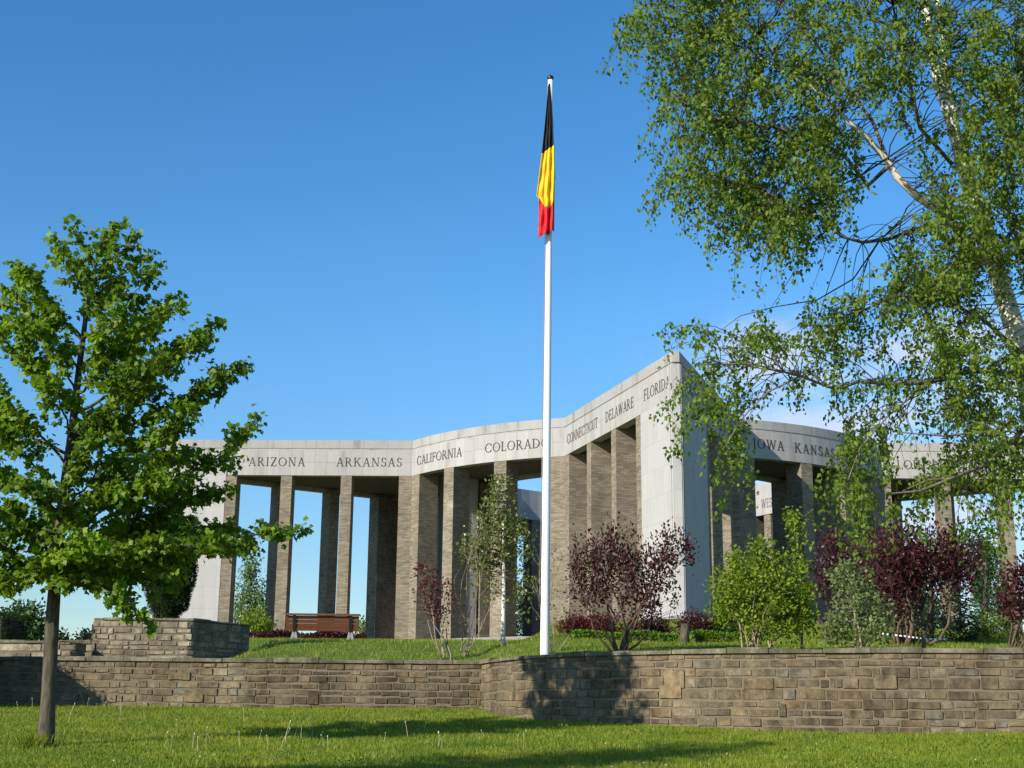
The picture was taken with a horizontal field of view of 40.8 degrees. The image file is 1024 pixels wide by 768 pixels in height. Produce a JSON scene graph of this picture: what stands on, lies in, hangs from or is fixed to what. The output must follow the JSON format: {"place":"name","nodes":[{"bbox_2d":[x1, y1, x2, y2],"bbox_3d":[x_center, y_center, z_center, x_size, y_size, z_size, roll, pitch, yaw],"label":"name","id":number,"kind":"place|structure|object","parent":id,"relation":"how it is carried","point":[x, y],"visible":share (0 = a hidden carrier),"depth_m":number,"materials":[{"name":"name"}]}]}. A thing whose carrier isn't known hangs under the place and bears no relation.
{"place":"outdoors","nodes":[
{"label":"outdoors","id":0,"kind":"place"},
{"bbox_2d":[0,619,1023,767],"bbox_3d":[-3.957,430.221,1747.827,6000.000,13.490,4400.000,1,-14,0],"label":"lawn","id":1,"kind":"structure","parent":0,"point":[358,653],"depth_m":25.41,"materials":[{"name":"green plant"}]},
{"bbox_2d":[0,609,31,640],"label":"clipped hedge","id":2,"kind":"object","parent":1,"relation":"on","point":[12,627],"visible":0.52,"depth_m":31.22,"materials":[{"name":"green plant"}]},
{"bbox_2d":[0,594,58,640],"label":"round tree","id":3,"kind":"object","parent":1,"relation":"on","point":[36,629],"visible":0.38,"depth_m":56.92,"materials":[{"name":"green plant"}]},
{"bbox_2d":[5,730,62,748],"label":"grass","id":4,"kind":"structure","parent":1,"relation":"on","point":[26,740],"depth_m":16.73,"materials":[{"name":"green plant"}]},
{"bbox_2d":[0,640,91,656],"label":"wall","id":5,"kind":"structure","parent":1,"relation":"on","point":[10,648],"depth_m":28.69,"materials":[{"name":"stone"}]},
{"bbox_2d":[58,626,74,640],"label":"tree","id":6,"kind":"object","parent":1,"relation":"on","point":[62,634],"visible":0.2,"depth_m":78.68,"materials":[{"name":"green plant"}]},
{"bbox_2d":[58,641,85,655],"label":"stub wall","id":7,"kind":"structure","parent":1,"relation":"on","point":[71,649],"depth_m":27.29,"materials":[{"name":"stone"}]},
{"bbox_2d":[73,627,91,639],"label":"tree","id":8,"kind":"object","parent":1,"relation":"on","point":[85,635],"visible":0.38,"depth_m":78.53,"materials":[{"name":"green plant"}]},
{"bbox_2d":[0,213,313,746],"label":"young tree","id":9,"kind":"object","parent":1,"relation":"on","point":[116,556],"visible":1,"depth_m":17.42,"materials":[{"name":"green plant"}]},
{"bbox_2d":[91,617,251,658],"bbox_3d":[-7.154,5.716,28.865,3.071,1.501,1.700,1,-14,0],"label":"stone planter","id":10,"kind":"object","parent":1,"relation":"on","point":[187,637],"visible":0.55,"depth_m":28.20,"materials":[{"name":"stone"}]},
{"bbox_2d":[144,514,198,617],"bbox_3d":[-7.268,4.036,29.357,1.199,2.655,1.198,1,-14,0],"label":"clipped yew","id":11,"kind":"object","parent":10,"relation":"in","point":[172,605],"visible":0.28,"depth_m":29.03,"materials":[{"name":"green plant"}]},
{"bbox_2d":[0,656,480,709],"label":"retaining wall","id":12,"kind":"structure","parent":1,"relation":"on","point":[237,682],"depth_m":26.39,"materials":[{"name":"stone"}]},
{"bbox_2d":[233,544,266,623],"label":"weeping birch","id":13,"kind":"object","parent":1,"relation":"on","point":[249,599],"visible":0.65,"depth_m":98.95,"materials":[{"name":"green plant"}]},
{"bbox_2d":[235,602,278,632],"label":"yellow bush","id":14,"kind":"object","parent":1,"relation":"on","point":[258,623],"visible":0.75,"depth_m":64.96,"materials":[{"name":"green plant"}]},
{"bbox_2d":[249,629,282,638],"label":"red hedge","id":15,"kind":"object","parent":1,"relation":"on","point":[272,633],"visible":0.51,"depth_m":45.03,"materials":[{"name":"brown plant"}]},
{"bbox_2d":[285,613,359,640],"bbox_3d":[-4.625,6.008,33.708,1.804,0.720,0.680,1,-14,-2],"label":"park bench","id":16,"kind":"object","parent":1,"relation":"on","point":[295,624],"visible":0.85,"depth_m":33.52,"materials":[{"name":"red wood"}]},
{"bbox_2d":[279,628,366,638],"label":"red hedge","id":17,"kind":"object","parent":1,"relation":"on","point":[325,634],"visible":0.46,"depth_m":45.03,"materials":[{"name":"brown plant"}]},
{"bbox_2d":[354,614,365,633],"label":"yellow bush","id":18,"kind":"object","parent":1,"relation":"on","point":[362,628],"visible":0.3,"depth_m":98.42,"materials":[{"name":"green plant"}]},
{"bbox_2d":[409,556,464,659],"bbox_3d":[-1.525,4.518,27.692,1.146,2.127,0.745,1,-14,0],"label":"purple sapling","id":19,"kind":"object","parent":1,"relation":"on","point":[436,611],"visible":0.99,"depth_m":27.72,"materials":[{"name":"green plant"}]},
{"bbox_2d":[453,517,502,656],"bbox_3d":[-0.455,4.150,28.339,1.424,2.968,1.073,-9,-17,35],"label":"bare shrub","id":20,"kind":"object","parent":1,"relation":"on","point":[470,645],"visible":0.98,"depth_m":28.23,"materials":[{"name":"brown plant"}]},
{"bbox_2d":[5,709,975,767],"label":"daisies","id":21,"kind":"object","parent":1,"relation":"on","point":[420,742],"visible":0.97,"depth_m":17.00,"materials":[{"name":"white plant"}]},
{"bbox_2d":[451,470,540,645],"bbox_3d":[-0.298,3.707,29.221,2.018,3.801,1.564,1,-14,0],"label":"birch sapling","id":22,"kind":"object","parent":1,"relation":"on","point":[500,523],"visible":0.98,"depth_m":29.23,"materials":[{"name":"green plant"}]},
{"bbox_2d":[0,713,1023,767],"bbox_3d":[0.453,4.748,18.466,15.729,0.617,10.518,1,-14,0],"label":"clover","id":23,"kind":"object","parent":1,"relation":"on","point":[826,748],"visible":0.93,"depth_m":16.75,"materials":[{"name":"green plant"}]},
{"bbox_2d":[516,582,522,636],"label":"tree","id":24,"kind":"object","parent":1,"relation":"on","point":[519,619],"visible":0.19,"depth_m":147.38,"materials":[{"name":"green plant"}]},
{"bbox_2d":[539,75,553,654],"bbox_3d":[0.660,-0.553,26.183,0.250,11.585,0.174,1,-14,0],"label":"flagpole","id":25,"kind":"object","parent":1,"relation":"on","point":[545,566],"visible":0.91,"depth_m":25.65,"materials":[{"name":"white metal"}]},
{"bbox_2d":[537,83,554,237],"bbox_3d":[0.717,-4.398,26.943,0.413,3.272,0.249,7,-15,-26],"label":"flag","id":26,"kind":"object","parent":25,"relation":"attached to","point":[546,189],"visible":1,"depth_m":26.86,"materials":[{"name":"multicoloured fabric"}]},
{"bbox_2d":[524,544,591,650],"bbox_3d":[0.867,3.990,25.721,1.311,2.086,1.296,1,-14,0],"label":"bare shrub","id":27,"kind":"object","parent":1,"relation":"on","point":[553,628],"visible":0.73,"depth_m":25.58,"materials":[{"name":"brown plant"}]},
{"bbox_2d":[552,609,594,633],"bbox_3d":[1.482,5.716,32.556,1.106,0.744,1.167,1,-14,0],"label":"barberry","id":28,"kind":"object","parent":1,"relation":"on","point":[569,624],"visible":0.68,"depth_m":32.41,"materials":[{"name":"purple plant"}]},
{"bbox_2d":[151,351,1023,640],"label":"memorial","id":29,"kind":"object","parent":1,"relation":"on","point":[425,495],"visible":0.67,"depth_m":79.30,"materials":[{"name":"stone"}]},
{"bbox_2d":[579,609,622,632],"bbox_3d":[2.099,5.695,32.635,1.109,0.842,1.296,1,-14,0],"label":"barberry","id":30,"kind":"object","parent":1,"relation":"on","point":[603,620],"visible":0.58,"depth_m":32.35,"materials":[{"name":"purple plant"}]},
{"bbox_2d":[570,629,679,642],"bbox_3d":[2.413,5.430,29.561,2.347,0.341,0.760,1,-14,0],"label":"hedge","id":31,"kind":"object","parent":1,"relation":"on","point":[656,636],"visible":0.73,"depth_m":29.31,"materials":[{"name":"green plant"}]},
{"bbox_2d":[227,621,1023,660],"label":"grass","id":32,"kind":"structure","parent":1,"relation":"on","point":[944,643],"depth_m":28.46,"materials":[{"name":"green plant"}]},
{"bbox_2d":[563,509,702,650],"bbox_3d":[2.155,3.536,24.482,2.503,2.586,1.287,1,-14,0],"label":"purple plum","id":33,"kind":"object","parent":1,"relation":"on","point":[595,560],"visible":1,"depth_m":24.41,"materials":[{"name":"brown plant"}]},
{"bbox_2d":[619,612,677,633],"bbox_3d":[3.308,5.793,32.603,1.303,0.806,1.341,-9,-17,34],"label":"barberry","id":34,"kind":"object","parent":1,"relation":"on","point":[659,626],"visible":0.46,"depth_m":32.43,"materials":[{"name":"purple plant"}]},
{"bbox_2d":[679,623,689,643],"bbox_3d":[3.633,5.308,28.979,0.255,0.526,0.255,1,-14,0],"label":"bollard","id":35,"kind":"object","parent":1,"relation":"on","point":[684,634],"visible":0.68,"depth_m":28.92,"materials":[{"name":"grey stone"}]},
{"bbox_2d":[672,605,722,635],"bbox_3d":[4.327,5.735,32.614,1.336,0.979,1.278,1,-14,0],"label":"barberry","id":36,"kind":"object","parent":1,"relation":"on","point":[697,623],"visible":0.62,"depth_m":32.44,"materials":[{"name":"purple plant"}]},
{"bbox_2d":[702,606,748,632],"bbox_3d":[5.070,5.697,32.564,1.247,1.223,1.312,5,-14,-18],"label":"dark shrub","id":37,"kind":"object","parent":1,"relation":"on","point":[721,626],"visible":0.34,"depth_m":32.45,"materials":[{"name":"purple plant"}]},
{"bbox_2d":[689,629,763,642],"bbox_3d":[4.584,5.456,29.555,1.572,0.378,0.756,1,-14,0],"label":"hedge","id":38,"kind":"object","parent":1,"relation":"on","point":[703,635],"visible":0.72,"depth_m":29.32,"materials":[{"name":"green plant"}]},
{"bbox_2d":[479,647,1023,733],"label":"retaining wall","id":39,"kind":"structure","parent":1,"relation":"on","point":[913,690],"depth_m":21.14,"materials":[{"name":"stone"}]},
{"bbox_2d":[699,531,823,647],"bbox_3d":[4.185,3.530,23.036,1.897,2.130,1.682,-10,-17,37],"label":"green bush","id":40,"kind":"object","parent":1,"relation":"on","point":[769,586],"visible":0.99,"depth_m":22.88,"materials":[{"name":"green leaf"},{"name":"pale bark"}]},
{"bbox_2d":[781,506,814,648],"bbox_3d":[4.911,3.391,23.684,0.498,2.634,0.476,13,-18,-40],"label":"whip sapling","id":41,"kind":"object","parent":1,"relation":"on","point":[793,526],"visible":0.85,"depth_m":23.84,"materials":[{"name":"green plant"}]},
{"bbox_2d":[595,0,1023,576],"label":"birch tree","id":42,"kind":"object","parent":1,"relation":"on","point":[989,255],"visible":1,"depth_m":11.35,"materials":[{"name":"green plant"}]},
{"bbox_2d":[801,517,869,639],"bbox_3d":[7.035,4.206,29.822,1.452,2.808,1.260,5,-14,-17],"label":"purple plum","id":43,"kind":"object","parent":1,"relation":"on","point":[832,547],"visible":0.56,"depth_m":29.84,"materials":[{"name":"brown plant"}]},
{"bbox_2d":[816,555,901,651],"bbox_3d":[5.689,3.677,22.691,1.471,1.721,1.268,1,-14,0],"label":"grey green shrub","id":44,"kind":"object","parent":1,"relation":"on","point":[858,625],"visible":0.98,"depth_m":22.57,"materials":[{"name":"green plant"}]},
{"bbox_2d":[844,507,988,644],"bbox_3d":[8.048,3.792,27.344,2.810,2.905,1.752,1,-14,0],"label":"purple plum","id":45,"kind":"object","parent":1,"relation":"on","point":[917,556],"visible":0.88,"depth_m":27.15,"materials":[{"name":"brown plant"}]},
{"bbox_2d":[921,631,925,647],"bbox_3d":[7.214,4.553,24.125,0.060,0.450,0.060,1,-14,0],"label":"stake","id":46,"kind":"object","parent":1,"relation":"on","point":[923,642],"visible":0.57,"depth_m":24.12,"materials":[{"name":"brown wood"}]},
{"bbox_2d":[882,633,947,639],"bbox_3d":[7.518,4.583,24.969,0.937,0.208,1.595,3,-14,-11],"label":"barrier tape","id":47,"kind":"object","parent":46,"relation":"attached to","point":[918,637],"visible":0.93,"depth_m":24.78,"materials":[{"name":"white plastic"}]},
{"bbox_2d":[888,550,984,641],"bbox_3d":[9.289,4.689,30.263,2.133,2.134,2.090,1,-14,0],"label":"conifer","id":48,"kind":"object","parent":1,"relation":"on","point":[931,628],"visible":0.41,"depth_m":29.87,"materials":[{"name":"green plant"}]},
{"bbox_2d":[915,590,962,628],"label":"tree","id":49,"kind":"object","parent":1,"relation":"on","point":[935,621],"visible":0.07,"depth_m":137.94,"materials":[{"name":"green plant"}]},
{"bbox_2d":[963,521,1000,614],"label":"pine","id":50,"kind":"object","parent":1,"relation":"on","point":[976,549],"visible":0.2,"depth_m":129.35,"materials":[{"name":"green plant"}]},
{"bbox_2d":[967,612,1012,640],"bbox_3d":[10.467,5.376,30.095,1.001,0.793,0.757,-7,-16,28],"label":"bush","id":51,"kind":"object","parent":1,"relation":"on","point":[997,629],"visible":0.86,"depth_m":30.06,"materials":[{"name":"green plant"}]},
{"bbox_2d":[966,543,1023,639],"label":"conifer","id":52,"kind":"object","parent":1,"relation":"on","point":[985,592],"visible":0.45,"depth_m":32.73,"materials":[{"name":"green plant"}]},
{"bbox_2d":[984,550,1023,647],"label":"purple plum","id":53,"kind":"object","parent":1,"relation":"on","point":[1013,603],"visible":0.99,"depth_m":25.71,"materials":[{"name":"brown plant"}]},
{"bbox_2d":[988,586,1023,627],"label":"tree","id":54,"kind":"object","parent":1,"relation":"on","point":[993,611],"visible":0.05,"depth_m":138.40,"materials":[{"name":"green plant"}]},
{"bbox_2d":[0,0,1023,640],"label":"sky","id":55,"kind":"structure","parent":0,"point":[350,186],"materials":[{"name":"blue"}]}
]}

